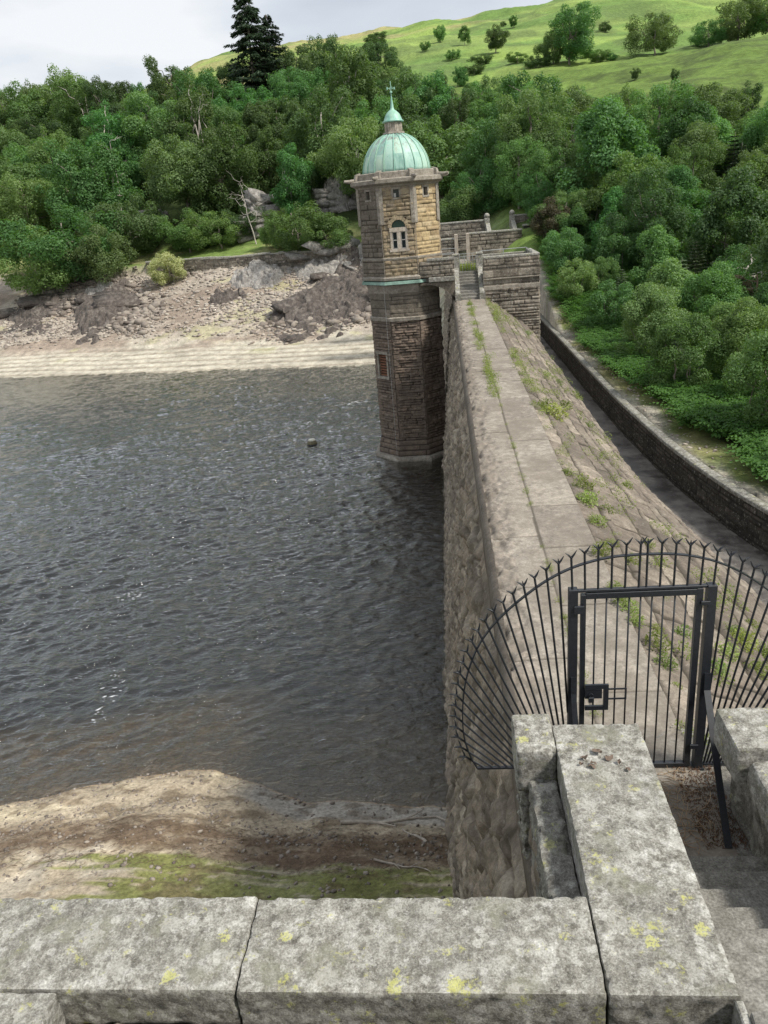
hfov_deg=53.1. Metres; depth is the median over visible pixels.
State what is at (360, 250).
rock outcrop
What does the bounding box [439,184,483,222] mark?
broadleaf tree
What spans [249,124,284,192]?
broadleaf tree
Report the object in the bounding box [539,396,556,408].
weed clump
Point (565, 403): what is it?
weed clump
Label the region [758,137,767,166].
shrub
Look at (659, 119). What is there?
broadleaf tree
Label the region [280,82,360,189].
broadleaf tree
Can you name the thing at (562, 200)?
broadleaf tree
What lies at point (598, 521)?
weed clump
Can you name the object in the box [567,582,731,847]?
security gate
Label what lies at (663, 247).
shrub
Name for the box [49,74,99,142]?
broadleaf tree
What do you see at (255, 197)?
rock outcrop
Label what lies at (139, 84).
broadleaf tree
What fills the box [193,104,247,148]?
broadleaf tree
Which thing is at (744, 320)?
shrub
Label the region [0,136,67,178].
broadleaf tree
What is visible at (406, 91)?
broadleaf tree
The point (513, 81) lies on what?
broadleaf tree
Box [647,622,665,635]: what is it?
weed clump
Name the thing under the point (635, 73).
broadleaf tree
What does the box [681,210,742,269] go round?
shrub
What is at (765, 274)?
shrub
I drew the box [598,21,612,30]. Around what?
hill tree
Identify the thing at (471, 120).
broadleaf tree
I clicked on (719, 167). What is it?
shrub
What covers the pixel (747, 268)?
dead tree
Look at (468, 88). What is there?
broadleaf tree
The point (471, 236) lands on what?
abutment walls
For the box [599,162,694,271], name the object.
broadleaf tree
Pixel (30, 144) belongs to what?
broadleaf tree
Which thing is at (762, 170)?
shrub
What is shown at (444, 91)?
broadleaf tree
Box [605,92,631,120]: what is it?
broadleaf tree
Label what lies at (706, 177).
broadleaf tree
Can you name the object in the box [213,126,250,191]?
broadleaf tree
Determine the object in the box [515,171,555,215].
broadleaf tree
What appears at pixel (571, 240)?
shrub
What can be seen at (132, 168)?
broadleaf tree
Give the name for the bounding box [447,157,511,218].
broadleaf tree
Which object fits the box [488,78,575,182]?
broadleaf tree
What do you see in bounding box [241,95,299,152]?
broadleaf tree
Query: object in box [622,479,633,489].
weed clump
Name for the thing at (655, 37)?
hill tree
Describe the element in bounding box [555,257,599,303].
shrub
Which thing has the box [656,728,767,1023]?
stone staircase
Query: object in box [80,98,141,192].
broadleaf tree
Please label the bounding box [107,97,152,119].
broadleaf tree
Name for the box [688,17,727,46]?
hill tree
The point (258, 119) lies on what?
broadleaf tree
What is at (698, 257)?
young spruce
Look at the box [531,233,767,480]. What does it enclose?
bracken
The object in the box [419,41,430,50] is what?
hill bush
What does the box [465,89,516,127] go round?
broadleaf tree
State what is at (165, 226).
waterside bush
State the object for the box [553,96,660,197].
broadleaf tree
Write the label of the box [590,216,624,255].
shrub
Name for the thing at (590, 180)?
broadleaf tree
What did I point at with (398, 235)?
mullioned window
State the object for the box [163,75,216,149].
broadleaf tree
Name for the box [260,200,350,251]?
waterside bush
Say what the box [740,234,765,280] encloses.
shrub
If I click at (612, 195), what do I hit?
shrub
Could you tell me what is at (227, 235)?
waterside bush
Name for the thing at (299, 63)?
broadleaf tree
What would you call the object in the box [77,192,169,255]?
waterside bush
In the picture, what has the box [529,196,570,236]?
shrub
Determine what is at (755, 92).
broadleaf tree
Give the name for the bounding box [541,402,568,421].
weed clump
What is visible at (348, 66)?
broadleaf tree
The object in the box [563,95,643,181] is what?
broadleaf tree
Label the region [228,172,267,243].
dead tree
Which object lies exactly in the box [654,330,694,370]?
young spruce
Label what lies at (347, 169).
broadleaf tree
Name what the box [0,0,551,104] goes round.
sky
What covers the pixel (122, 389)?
lake water
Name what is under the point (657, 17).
hill tree
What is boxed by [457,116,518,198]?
broadleaf tree
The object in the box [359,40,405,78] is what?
broadleaf tree
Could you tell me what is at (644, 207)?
shrub
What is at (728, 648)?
weed clump
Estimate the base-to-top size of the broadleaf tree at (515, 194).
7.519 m
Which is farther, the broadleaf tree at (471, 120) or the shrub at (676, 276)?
the broadleaf tree at (471, 120)
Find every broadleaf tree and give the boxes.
[0,80,65,139]
[0,88,7,106]
[0,100,17,126]
[0,124,31,158]
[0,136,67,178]
[0,147,58,224]
[0,172,66,237]
[4,83,61,134]
[7,119,27,150]
[12,115,71,146]
[17,78,32,93]
[25,124,72,194]
[26,136,74,158]
[30,136,145,232]
[38,62,87,142]
[43,171,89,232]
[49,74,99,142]
[55,131,90,180]
[77,112,109,137]
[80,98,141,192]
[81,75,126,142]
[90,76,133,130]
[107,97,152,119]
[113,141,145,198]
[117,85,163,122]
[118,112,141,162]
[119,88,193,178]
[128,81,150,95]
[138,133,218,209]
[142,55,191,104]
[147,106,193,146]
[152,100,197,183]
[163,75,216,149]
[163,80,216,101]
[172,65,243,122]
[175,120,263,217]
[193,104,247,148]
[209,61,243,107]
[212,82,282,124]
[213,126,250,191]
[236,98,284,174]
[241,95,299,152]
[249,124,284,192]
[265,66,322,106]
[269,141,313,215]
[275,42,320,85]
[275,67,336,110]
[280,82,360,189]
[283,95,352,150]
[301,114,383,195]
[306,32,356,84]
[314,107,369,138]
[322,43,383,115]
[344,93,408,163]
[350,112,447,159]
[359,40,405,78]
[359,87,414,116]
[370,68,444,130]
[372,79,385,91]
[374,76,393,102]
[377,66,399,86]
[384,77,414,99]
[399,65,417,75]
[404,77,420,95]
[405,113,495,200]
[410,67,460,125]
[433,76,447,103]
[433,86,470,166]
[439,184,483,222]
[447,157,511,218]
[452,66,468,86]
[454,73,499,119]
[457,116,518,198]
[460,80,488,117]
[462,117,481,139]
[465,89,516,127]
[481,84,540,129]
[485,68,575,128]
[487,97,569,182]
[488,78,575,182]
[491,135,546,208]
[493,84,522,94]
[515,80,540,96]
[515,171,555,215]
[523,147,576,203]
[538,188,595,232]
[540,84,596,107]
[542,113,582,187]
[550,166,598,208]
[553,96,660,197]
[556,89,595,117]
[559,134,619,182]
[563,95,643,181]
[564,114,583,163]
[570,84,595,97]
[592,150,666,217]
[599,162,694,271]
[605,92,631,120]
[619,81,642,121]
[628,76,699,166]
[629,67,641,79]
[642,164,715,240]
[646,92,671,120]
[656,95,716,163]
[658,137,728,205]
[660,81,753,137]
[666,80,696,106]
[667,120,732,187]
[670,68,679,81]
[688,165,767,266]
[719,146,767,215]
[729,79,764,134]
[731,98,767,165]
[735,216,767,296]
[742,189,767,234]
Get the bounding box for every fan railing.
[449,537,646,769]
[642,536,767,764]
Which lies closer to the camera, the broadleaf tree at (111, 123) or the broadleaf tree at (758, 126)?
the broadleaf tree at (758, 126)
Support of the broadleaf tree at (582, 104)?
on the ground
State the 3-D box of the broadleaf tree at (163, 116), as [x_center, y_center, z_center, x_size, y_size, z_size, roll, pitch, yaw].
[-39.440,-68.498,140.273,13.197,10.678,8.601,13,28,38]
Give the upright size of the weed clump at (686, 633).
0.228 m
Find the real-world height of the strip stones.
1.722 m
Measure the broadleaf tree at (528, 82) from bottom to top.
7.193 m
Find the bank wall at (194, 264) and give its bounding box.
[145,245,350,274]
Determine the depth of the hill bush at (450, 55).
204.11 m
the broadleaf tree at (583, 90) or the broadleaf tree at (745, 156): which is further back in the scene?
the broadleaf tree at (583, 90)
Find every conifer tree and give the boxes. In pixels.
[223,0,276,101]
[253,14,288,92]
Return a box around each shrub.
[527,203,551,231]
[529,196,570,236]
[539,231,559,253]
[542,226,590,273]
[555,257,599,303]
[558,206,593,242]
[558,228,587,258]
[563,186,599,223]
[568,187,605,236]
[582,279,635,327]
[584,171,601,188]
[586,256,621,289]
[588,185,638,232]
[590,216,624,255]
[592,220,642,274]
[614,281,690,358]
[623,283,678,343]
[629,224,688,285]
[630,217,682,270]
[633,192,660,231]
[641,209,687,246]
[642,312,728,390]
[646,257,704,323]
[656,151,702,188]
[672,181,706,222]
[674,260,749,336]
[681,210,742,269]
[697,274,753,320]
[697,302,741,359]
[698,139,729,184]
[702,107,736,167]
[704,260,752,295]
[704,296,767,387]
[710,243,764,304]
[721,328,767,432]
[723,209,766,242]
[723,332,767,401]
[724,131,765,172]
[729,154,767,228]
[732,108,760,138]
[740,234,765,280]
[742,282,767,335]
[753,267,767,286]
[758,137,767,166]
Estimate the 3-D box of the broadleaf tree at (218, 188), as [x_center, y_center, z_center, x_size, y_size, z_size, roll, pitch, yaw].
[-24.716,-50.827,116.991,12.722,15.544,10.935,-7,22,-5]
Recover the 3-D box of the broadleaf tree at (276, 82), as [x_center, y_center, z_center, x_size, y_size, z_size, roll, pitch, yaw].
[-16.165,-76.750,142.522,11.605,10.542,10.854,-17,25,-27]
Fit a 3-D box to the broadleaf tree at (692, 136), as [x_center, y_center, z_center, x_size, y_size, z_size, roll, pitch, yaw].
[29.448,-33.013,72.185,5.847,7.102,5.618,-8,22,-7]
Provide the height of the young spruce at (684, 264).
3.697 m
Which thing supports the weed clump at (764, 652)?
on the masonry dam
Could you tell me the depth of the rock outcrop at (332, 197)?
114.50 m
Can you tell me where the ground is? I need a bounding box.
[0,0,767,901]
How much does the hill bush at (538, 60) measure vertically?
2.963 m
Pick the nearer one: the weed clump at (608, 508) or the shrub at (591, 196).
the weed clump at (608, 508)
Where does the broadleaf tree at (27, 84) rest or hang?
on the ground
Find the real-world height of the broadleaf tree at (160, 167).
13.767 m
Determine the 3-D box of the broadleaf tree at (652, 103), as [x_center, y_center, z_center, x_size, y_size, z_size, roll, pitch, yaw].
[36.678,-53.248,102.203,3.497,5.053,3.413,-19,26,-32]
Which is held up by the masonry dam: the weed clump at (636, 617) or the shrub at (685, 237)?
the weed clump at (636, 617)
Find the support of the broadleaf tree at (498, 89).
on the ground
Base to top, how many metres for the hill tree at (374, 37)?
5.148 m
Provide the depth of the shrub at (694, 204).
62.57 m
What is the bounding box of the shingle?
[0,254,439,350]
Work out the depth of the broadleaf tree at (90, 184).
117.97 m
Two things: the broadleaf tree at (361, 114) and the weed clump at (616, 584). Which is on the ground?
the broadleaf tree at (361, 114)
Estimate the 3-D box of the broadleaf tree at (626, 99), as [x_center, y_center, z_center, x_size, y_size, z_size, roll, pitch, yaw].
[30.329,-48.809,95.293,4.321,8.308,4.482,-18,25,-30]
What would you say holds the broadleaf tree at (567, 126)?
on the ground
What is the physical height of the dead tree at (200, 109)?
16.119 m
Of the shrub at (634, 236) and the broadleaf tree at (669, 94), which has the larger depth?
the broadleaf tree at (669, 94)
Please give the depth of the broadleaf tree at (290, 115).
128.81 m
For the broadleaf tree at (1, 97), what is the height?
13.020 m
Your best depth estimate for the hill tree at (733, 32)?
168.85 m
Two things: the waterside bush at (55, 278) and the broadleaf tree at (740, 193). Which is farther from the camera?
the waterside bush at (55, 278)
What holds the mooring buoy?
on the lake water
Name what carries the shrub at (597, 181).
on the ground
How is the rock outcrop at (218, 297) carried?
on the ground
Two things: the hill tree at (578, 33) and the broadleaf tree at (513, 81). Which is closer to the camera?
the broadleaf tree at (513, 81)
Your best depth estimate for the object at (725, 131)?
75.63 m
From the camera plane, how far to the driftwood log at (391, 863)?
17.56 m
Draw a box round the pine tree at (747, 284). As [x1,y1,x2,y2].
[731,274,763,295]
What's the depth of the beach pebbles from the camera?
19.07 m
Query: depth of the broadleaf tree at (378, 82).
146.68 m
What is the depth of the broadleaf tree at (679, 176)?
60.25 m
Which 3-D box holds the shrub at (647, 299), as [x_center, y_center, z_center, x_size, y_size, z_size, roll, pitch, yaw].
[14.048,-9.633,39.904,3.583,4.554,3.729,10,26,34]
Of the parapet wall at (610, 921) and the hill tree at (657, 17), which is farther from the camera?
the hill tree at (657, 17)
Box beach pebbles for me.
[0,767,449,898]
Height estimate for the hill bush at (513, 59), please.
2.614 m
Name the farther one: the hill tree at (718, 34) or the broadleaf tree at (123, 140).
the hill tree at (718, 34)
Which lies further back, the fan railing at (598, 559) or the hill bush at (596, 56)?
the hill bush at (596, 56)
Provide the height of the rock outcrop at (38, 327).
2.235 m
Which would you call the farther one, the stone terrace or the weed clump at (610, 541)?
the stone terrace
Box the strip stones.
[550,299,767,497]
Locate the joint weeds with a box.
[459,261,767,753]
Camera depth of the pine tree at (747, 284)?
41.45 m
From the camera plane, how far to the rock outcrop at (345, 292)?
93.24 m
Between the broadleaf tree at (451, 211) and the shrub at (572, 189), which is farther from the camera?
the broadleaf tree at (451, 211)
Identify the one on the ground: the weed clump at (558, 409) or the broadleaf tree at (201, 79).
the broadleaf tree at (201, 79)
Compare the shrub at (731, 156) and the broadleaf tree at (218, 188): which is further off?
the broadleaf tree at (218, 188)
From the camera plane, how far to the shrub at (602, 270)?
56.30 m
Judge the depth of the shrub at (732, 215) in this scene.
56.43 m
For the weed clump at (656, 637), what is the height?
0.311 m
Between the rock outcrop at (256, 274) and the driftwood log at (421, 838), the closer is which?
the driftwood log at (421, 838)
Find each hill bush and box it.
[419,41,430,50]
[444,49,460,59]
[463,63,485,73]
[466,53,492,64]
[505,51,528,62]
[522,54,551,67]
[579,49,611,61]
[604,52,617,60]
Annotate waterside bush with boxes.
[0,203,139,281]
[0,223,79,295]
[61,222,138,284]
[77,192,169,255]
[141,207,218,252]
[182,210,247,250]
[217,202,264,236]
[257,211,291,248]
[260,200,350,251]
[300,215,353,248]
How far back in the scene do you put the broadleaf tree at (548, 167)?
76.20 m
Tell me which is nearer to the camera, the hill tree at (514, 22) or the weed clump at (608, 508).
the weed clump at (608, 508)
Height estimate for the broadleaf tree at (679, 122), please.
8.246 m
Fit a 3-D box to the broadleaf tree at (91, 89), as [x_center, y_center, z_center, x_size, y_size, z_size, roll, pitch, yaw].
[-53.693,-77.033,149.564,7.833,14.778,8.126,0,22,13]
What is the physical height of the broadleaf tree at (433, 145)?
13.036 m
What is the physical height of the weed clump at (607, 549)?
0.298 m
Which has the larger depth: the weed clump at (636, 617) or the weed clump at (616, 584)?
the weed clump at (616, 584)
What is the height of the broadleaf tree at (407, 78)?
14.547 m
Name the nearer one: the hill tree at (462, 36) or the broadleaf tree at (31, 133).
the broadleaf tree at (31, 133)
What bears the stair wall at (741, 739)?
on the stone staircase
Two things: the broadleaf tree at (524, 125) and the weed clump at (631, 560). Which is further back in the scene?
the broadleaf tree at (524, 125)
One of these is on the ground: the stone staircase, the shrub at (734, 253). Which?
the shrub at (734, 253)
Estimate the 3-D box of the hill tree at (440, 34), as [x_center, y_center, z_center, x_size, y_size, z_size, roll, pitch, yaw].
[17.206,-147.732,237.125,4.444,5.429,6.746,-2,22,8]
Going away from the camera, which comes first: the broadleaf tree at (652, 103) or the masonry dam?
the masonry dam
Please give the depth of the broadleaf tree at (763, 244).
42.30 m
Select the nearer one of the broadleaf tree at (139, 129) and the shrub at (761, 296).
the shrub at (761, 296)
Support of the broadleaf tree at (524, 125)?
on the ground
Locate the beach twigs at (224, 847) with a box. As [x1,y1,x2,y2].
[0,814,449,881]
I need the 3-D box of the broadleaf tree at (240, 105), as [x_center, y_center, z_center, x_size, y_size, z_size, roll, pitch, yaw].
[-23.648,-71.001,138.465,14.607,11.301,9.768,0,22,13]
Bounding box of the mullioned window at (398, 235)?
[389,227,409,251]
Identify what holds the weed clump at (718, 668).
on the masonry dam
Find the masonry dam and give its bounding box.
[441,258,767,898]
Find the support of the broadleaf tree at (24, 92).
on the ground
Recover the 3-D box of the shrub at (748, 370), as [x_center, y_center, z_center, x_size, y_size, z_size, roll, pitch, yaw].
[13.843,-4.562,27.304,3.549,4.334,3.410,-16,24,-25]
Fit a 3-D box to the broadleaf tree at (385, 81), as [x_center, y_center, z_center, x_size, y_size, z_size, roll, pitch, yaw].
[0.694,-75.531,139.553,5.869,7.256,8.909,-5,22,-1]
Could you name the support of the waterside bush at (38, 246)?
on the ground
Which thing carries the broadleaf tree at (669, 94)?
on the ground
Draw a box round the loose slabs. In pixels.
[0,272,371,340]
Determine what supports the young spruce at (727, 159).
on the ground
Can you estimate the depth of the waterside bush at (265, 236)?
105.20 m
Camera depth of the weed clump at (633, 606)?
10.54 m
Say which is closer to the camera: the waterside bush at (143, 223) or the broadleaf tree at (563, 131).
the broadleaf tree at (563, 131)
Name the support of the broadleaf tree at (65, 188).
on the ground
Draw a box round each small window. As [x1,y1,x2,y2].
[364,190,371,201]
[391,187,400,199]
[422,184,428,196]
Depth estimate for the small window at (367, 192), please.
43.45 m
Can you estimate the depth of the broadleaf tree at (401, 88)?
130.86 m
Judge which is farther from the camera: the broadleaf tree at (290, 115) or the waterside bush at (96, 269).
the broadleaf tree at (290, 115)
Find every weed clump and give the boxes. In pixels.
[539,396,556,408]
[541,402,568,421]
[560,400,572,409]
[561,468,573,475]
[572,478,593,490]
[576,489,597,507]
[585,421,594,427]
[589,514,607,527]
[590,540,610,559]
[600,503,613,513]
[605,538,619,548]
[606,580,623,586]
[611,598,627,605]
[619,599,638,613]
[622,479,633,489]
[626,612,645,627]
[627,552,642,564]
[643,630,670,655]
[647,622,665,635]
[653,653,678,672]
[674,624,691,638]
[711,657,730,676]
[713,639,739,661]
[726,624,743,635]
[728,627,760,654]
[742,657,767,679]
[746,618,759,627]
[755,641,767,657]
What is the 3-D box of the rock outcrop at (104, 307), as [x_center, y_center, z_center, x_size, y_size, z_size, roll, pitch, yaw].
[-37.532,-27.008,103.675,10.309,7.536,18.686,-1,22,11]
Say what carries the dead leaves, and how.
on the parapet wall at (610, 921)
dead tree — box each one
[198,91,208,139]
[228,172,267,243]
[731,256,765,282]
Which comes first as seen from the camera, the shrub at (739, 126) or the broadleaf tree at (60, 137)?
the shrub at (739, 126)
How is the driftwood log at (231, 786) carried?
on the ground
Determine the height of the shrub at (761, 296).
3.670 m
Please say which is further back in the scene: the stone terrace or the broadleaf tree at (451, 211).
the broadleaf tree at (451, 211)
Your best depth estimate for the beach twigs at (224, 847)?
18.41 m
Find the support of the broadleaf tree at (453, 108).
on the ground
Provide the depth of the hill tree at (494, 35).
206.14 m
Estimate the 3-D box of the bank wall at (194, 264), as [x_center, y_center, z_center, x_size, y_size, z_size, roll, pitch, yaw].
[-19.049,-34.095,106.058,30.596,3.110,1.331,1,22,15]
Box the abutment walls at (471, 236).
[440,210,529,261]
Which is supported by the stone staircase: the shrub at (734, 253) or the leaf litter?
the leaf litter
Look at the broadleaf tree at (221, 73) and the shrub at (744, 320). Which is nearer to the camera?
the shrub at (744, 320)
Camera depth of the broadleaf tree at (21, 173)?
125.12 m
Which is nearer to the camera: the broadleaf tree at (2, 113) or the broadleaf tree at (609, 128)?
the broadleaf tree at (609, 128)
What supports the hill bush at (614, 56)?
on the ground
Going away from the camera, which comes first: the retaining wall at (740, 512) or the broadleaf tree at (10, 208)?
the retaining wall at (740, 512)
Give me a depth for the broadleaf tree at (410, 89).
130.62 m
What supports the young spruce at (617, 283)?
on the ground
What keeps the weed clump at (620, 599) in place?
on the masonry dam
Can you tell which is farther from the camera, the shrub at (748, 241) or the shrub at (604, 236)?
the shrub at (604, 236)
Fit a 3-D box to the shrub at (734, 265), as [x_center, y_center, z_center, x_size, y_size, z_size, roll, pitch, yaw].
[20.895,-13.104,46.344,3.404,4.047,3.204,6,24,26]
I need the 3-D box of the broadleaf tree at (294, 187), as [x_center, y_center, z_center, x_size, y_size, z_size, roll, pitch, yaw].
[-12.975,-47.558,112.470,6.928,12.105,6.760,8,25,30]
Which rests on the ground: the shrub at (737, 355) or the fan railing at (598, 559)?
the shrub at (737, 355)
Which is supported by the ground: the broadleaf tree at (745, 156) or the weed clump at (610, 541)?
the broadleaf tree at (745, 156)
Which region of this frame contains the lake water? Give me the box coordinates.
[0,363,447,805]
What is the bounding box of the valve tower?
[344,81,448,470]
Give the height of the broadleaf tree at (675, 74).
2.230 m
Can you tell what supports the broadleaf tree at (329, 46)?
on the ground
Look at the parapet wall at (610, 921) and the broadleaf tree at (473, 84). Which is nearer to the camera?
the parapet wall at (610, 921)
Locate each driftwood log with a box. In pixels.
[221,780,243,789]
[340,809,445,826]
[373,858,430,871]
[402,828,427,842]
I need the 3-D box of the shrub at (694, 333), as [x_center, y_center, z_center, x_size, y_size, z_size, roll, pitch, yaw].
[13.170,-6.739,33.736,3.145,3.996,3.273,-11,23,-16]
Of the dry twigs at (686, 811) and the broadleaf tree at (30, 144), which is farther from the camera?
the broadleaf tree at (30, 144)
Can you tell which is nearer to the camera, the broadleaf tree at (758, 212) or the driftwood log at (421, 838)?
the driftwood log at (421, 838)
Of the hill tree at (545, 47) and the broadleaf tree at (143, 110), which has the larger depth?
the hill tree at (545, 47)
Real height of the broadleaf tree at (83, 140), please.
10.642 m
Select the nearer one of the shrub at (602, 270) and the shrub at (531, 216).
the shrub at (602, 270)
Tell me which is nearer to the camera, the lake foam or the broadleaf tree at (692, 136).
the lake foam
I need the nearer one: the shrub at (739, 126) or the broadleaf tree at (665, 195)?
the broadleaf tree at (665, 195)
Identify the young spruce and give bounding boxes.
[601,285,618,315]
[606,269,634,305]
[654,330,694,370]
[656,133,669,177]
[676,257,689,271]
[686,242,708,282]
[711,135,743,191]
[719,142,751,191]
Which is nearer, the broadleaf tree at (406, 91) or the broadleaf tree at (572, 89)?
the broadleaf tree at (572, 89)
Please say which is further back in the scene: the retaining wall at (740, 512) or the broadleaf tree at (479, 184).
the broadleaf tree at (479, 184)
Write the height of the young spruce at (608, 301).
2.839 m
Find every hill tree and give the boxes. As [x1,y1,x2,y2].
[363,31,386,43]
[433,25,446,42]
[457,25,471,44]
[483,24,510,53]
[508,15,517,27]
[533,30,567,63]
[544,0,601,64]
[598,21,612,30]
[621,12,685,56]
[647,13,670,32]
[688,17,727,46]
[715,0,767,41]
[740,0,767,35]
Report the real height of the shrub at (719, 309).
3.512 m
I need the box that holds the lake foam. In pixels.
[94,401,364,722]
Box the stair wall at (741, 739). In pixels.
[714,707,767,869]
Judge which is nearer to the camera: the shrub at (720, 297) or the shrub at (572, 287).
the shrub at (720, 297)
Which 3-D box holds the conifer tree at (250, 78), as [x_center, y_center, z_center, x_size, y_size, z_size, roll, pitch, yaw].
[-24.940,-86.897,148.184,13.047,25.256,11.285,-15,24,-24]
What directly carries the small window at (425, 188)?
in the valve tower
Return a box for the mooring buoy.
[307,438,317,449]
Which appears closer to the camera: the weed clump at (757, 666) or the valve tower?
the weed clump at (757, 666)
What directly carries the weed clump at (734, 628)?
on the masonry dam
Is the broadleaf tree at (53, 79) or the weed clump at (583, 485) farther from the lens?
the broadleaf tree at (53, 79)
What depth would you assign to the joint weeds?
21.39 m
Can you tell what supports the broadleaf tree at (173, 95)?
on the ground
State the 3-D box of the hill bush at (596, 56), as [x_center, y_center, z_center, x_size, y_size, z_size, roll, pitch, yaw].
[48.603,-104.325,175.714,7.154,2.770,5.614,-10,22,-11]
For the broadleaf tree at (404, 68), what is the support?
on the ground
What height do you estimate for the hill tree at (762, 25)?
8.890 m
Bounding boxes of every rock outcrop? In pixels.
[0,293,68,333]
[26,323,51,335]
[70,278,140,344]
[85,282,113,294]
[131,209,169,233]
[208,287,245,305]
[229,259,284,289]
[235,188,285,242]
[270,245,369,343]
[284,235,360,281]
[312,176,356,213]
[358,243,362,265]
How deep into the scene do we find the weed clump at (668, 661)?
9.41 m
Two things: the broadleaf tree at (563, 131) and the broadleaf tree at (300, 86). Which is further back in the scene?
the broadleaf tree at (300, 86)
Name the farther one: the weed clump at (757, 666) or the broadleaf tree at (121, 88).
the broadleaf tree at (121, 88)
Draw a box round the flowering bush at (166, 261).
[146,251,187,285]
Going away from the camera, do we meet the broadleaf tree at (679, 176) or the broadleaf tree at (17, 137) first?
the broadleaf tree at (679, 176)
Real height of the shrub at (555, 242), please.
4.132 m
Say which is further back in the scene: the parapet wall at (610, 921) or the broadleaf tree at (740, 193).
the broadleaf tree at (740, 193)
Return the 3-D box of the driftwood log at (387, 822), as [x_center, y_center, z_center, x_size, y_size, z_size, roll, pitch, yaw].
[0.333,7.899,19.693,2.893,0.374,0.812,-7,22,-5]
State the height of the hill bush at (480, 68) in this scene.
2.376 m
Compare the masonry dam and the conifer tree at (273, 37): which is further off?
the conifer tree at (273, 37)
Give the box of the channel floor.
[540,335,767,604]
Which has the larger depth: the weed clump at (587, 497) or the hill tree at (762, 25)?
the hill tree at (762, 25)
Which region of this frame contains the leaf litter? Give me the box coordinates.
[672,765,748,848]
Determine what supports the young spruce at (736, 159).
on the ground
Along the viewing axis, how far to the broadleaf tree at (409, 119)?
108.49 m
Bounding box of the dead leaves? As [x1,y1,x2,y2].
[579,748,630,770]
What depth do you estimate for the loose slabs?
100.82 m
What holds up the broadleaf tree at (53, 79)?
on the ground
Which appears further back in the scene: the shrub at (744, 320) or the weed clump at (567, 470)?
the shrub at (744, 320)
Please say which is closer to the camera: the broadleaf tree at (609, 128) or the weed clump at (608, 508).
the weed clump at (608, 508)
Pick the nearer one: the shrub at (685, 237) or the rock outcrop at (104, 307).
the shrub at (685, 237)
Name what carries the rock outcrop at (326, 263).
on the ground
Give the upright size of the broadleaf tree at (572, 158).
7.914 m
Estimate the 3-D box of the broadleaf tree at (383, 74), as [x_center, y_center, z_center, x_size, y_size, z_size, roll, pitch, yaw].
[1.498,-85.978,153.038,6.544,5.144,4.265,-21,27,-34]
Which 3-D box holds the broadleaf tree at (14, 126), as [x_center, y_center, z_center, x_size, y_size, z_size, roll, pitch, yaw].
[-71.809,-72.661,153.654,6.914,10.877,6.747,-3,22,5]
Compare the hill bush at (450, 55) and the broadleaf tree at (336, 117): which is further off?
the hill bush at (450, 55)
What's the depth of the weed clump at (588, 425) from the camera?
23.69 m
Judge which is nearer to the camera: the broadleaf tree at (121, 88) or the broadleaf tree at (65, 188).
the broadleaf tree at (65, 188)
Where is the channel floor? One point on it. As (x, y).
(701, 523)
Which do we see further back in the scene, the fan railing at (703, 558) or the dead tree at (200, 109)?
the dead tree at (200, 109)
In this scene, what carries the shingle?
on the ground
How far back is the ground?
39.51 m
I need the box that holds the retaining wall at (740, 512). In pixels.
[540,313,767,554]
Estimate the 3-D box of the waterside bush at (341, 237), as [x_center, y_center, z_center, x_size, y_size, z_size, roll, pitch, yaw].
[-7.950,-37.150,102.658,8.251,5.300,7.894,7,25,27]
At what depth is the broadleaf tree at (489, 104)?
106.54 m
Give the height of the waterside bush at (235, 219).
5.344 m
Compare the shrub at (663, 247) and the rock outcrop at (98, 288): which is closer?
the shrub at (663, 247)
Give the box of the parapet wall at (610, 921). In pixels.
[0,714,740,1023]
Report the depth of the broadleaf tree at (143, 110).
144.15 m
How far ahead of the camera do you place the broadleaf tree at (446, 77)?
139.01 m
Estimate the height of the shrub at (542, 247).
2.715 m
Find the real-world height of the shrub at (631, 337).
3.926 m
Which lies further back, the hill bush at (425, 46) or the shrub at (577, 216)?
the hill bush at (425, 46)
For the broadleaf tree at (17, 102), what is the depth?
155.68 m
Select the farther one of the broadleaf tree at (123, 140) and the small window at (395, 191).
the broadleaf tree at (123, 140)
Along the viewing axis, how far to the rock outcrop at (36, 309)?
106.62 m
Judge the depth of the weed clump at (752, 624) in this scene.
12.59 m
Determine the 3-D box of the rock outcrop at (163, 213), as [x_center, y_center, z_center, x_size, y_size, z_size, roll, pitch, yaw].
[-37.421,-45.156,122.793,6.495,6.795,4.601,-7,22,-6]
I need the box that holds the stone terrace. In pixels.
[419,247,540,340]
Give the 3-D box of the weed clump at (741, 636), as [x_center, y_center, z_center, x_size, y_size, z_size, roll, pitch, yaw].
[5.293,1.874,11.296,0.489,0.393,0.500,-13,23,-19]
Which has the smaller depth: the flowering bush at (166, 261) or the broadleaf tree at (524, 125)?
the broadleaf tree at (524, 125)
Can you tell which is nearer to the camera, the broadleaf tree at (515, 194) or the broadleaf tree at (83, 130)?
the broadleaf tree at (515, 194)
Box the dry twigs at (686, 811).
[657,766,718,856]
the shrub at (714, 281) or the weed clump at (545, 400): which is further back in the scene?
the shrub at (714, 281)
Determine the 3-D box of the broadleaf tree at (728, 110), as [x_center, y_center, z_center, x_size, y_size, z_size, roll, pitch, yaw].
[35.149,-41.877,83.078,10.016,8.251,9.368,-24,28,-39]
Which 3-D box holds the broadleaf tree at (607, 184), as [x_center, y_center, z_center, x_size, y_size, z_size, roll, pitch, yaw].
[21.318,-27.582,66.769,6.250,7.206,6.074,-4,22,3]
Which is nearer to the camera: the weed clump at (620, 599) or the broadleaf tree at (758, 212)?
the weed clump at (620, 599)
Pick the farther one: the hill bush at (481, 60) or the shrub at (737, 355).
the hill bush at (481, 60)

